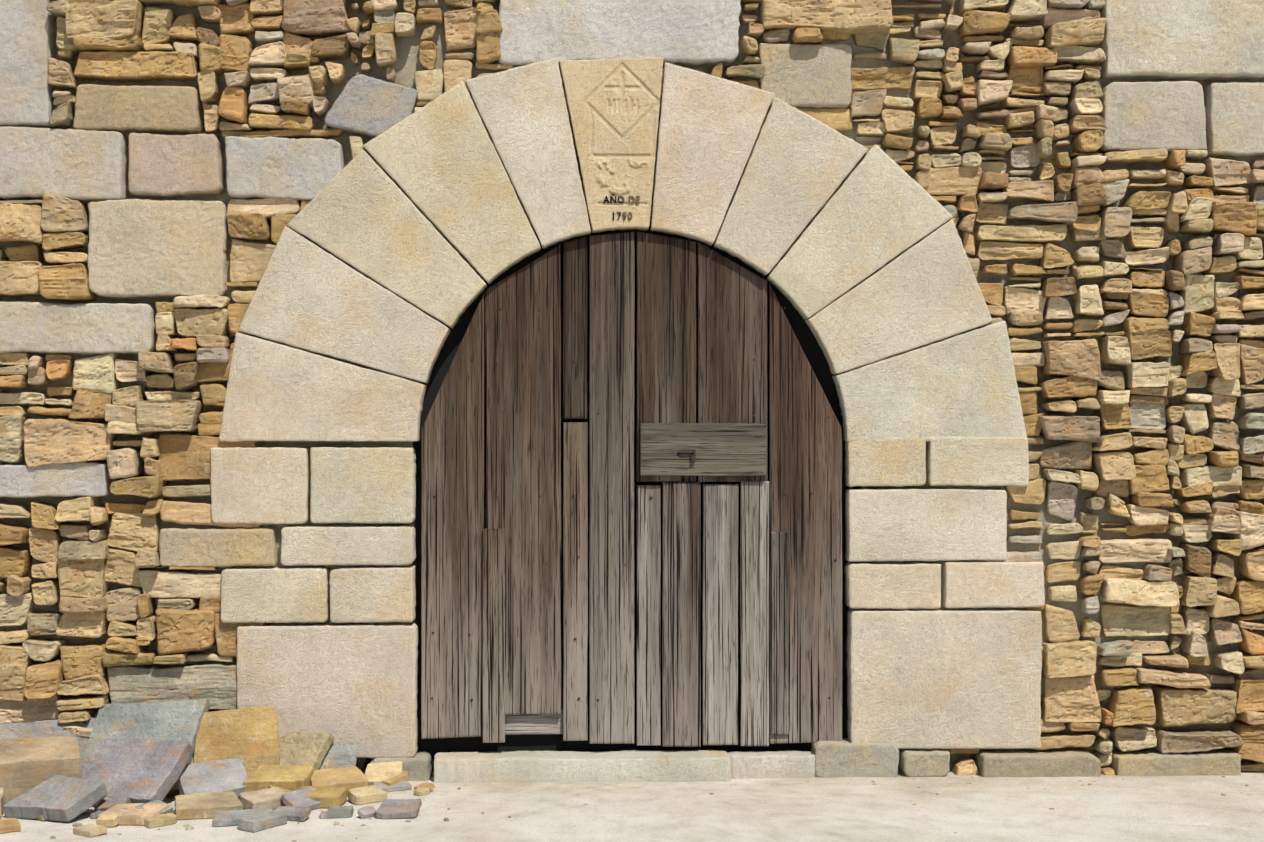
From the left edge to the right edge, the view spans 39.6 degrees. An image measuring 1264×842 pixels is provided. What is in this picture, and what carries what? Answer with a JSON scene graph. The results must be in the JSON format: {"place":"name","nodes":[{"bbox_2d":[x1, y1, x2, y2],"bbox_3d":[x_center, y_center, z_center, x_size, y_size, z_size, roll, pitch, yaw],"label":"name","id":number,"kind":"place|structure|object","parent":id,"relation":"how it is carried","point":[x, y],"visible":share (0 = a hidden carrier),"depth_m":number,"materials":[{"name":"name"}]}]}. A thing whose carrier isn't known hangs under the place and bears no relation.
{"place":"outdoors","nodes":[
{"label":"outdoors","id":0,"kind":"place"},
{"bbox_2d":[0,770,1263,841],"bbox_3d":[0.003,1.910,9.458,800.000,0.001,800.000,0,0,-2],"label":"ground","id":1,"kind":"structure","parent":0,"point":[980,808],"depth_m":8.52,"materials":[{"name":"beige sand"}]},
{"bbox_2d":[364,178,862,773],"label":"door gaps","id":2,"kind":"object","parent":1,"relation":"on","point":[822,372],"depth_m":9.54,"materials":[{"name":"black"}]},
{"bbox_2d":[434,750,815,782],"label":"door threshold stones","id":3,"kind":"object","parent":1,"relation":"on","point":[607,766],"depth_m":9.29,"materials":[{"name":"beige stone"}]},
{"bbox_2d":[0,0,1263,775],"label":"rubble stone wall","id":4,"kind":"structure","parent":1,"relation":"on","point":[118,40],"depth_m":9.45,"materials":[{"name":"beige stone"}]},
{"bbox_2d":[0,0,1263,780],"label":"large stone blocks","id":5,"kind":"structure","parent":1,"relation":"on","point":[154,248],"depth_m":9.38,"materials":[{"name":"stone"}]},
{"bbox_2d":[210,57,1044,757],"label":"stone arch","id":6,"kind":"structure","parent":5,"relation":"attached to","point":[924,671],"depth_m":9.41,"materials":[{"name":"beige stone"}]},
{"bbox_2d":[603,194,639,203],"bbox_3d":[-0.056,-1.190,9.405,0.196,0.050,0.008,0,0,-2],"label":"inscription","id":7,"kind":"object","parent":6,"relation":"attached to","point":[611,198],"visible":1,"depth_m":9.40,"materials":[{"name":"stone"}]},
{"bbox_2d":[613,212,631,219],"bbox_3d":[-0.051,-1.098,9.405,0.104,0.045,0.008,0,0,-2],"label":"date inscription","id":8,"kind":"object","parent":6,"relation":"attached to","point":[623,215],"visible":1,"depth_m":9.40,"materials":[{"name":"stone"}]},
{"bbox_2d":[421,231,841,746],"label":"door boards","id":9,"kind":"object","parent":6,"relation":"attached to","point":[493,588],"depth_m":9.46,"materials":[{"name":"brown wood"}]},
{"bbox_2d":[431,260,836,701],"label":"nails","id":10,"kind":"object","parent":9,"relation":"in","point":[578,417],"depth_m":9.45,"materials":[{"name":"black metal"}]},
{"bbox_2d":[505,423,765,734],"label":"patch boards","id":11,"kind":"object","parent":9,"relation":"attached to","point":[730,449],"depth_m":9.43,"materials":[{"name":"wood"}]},
{"bbox_2d":[677,450,695,461],"bbox_3d":[0.292,0.187,9.411,0.098,0.068,0.026,0,0,-2],"label":"door latch","id":12,"kind":"object","parent":11,"relation":"attached to","point":[692,453],"depth_m":9.41,"materials":[{"name":"black metal"}]},
{"bbox_2d":[0,0,1263,772],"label":"mortar joints","id":13,"kind":"object","parent":1,"relation":"on","point":[406,66],"visible":0.06,"depth_m":9.55,"materials":[{"name":"concrete"}]}
]}

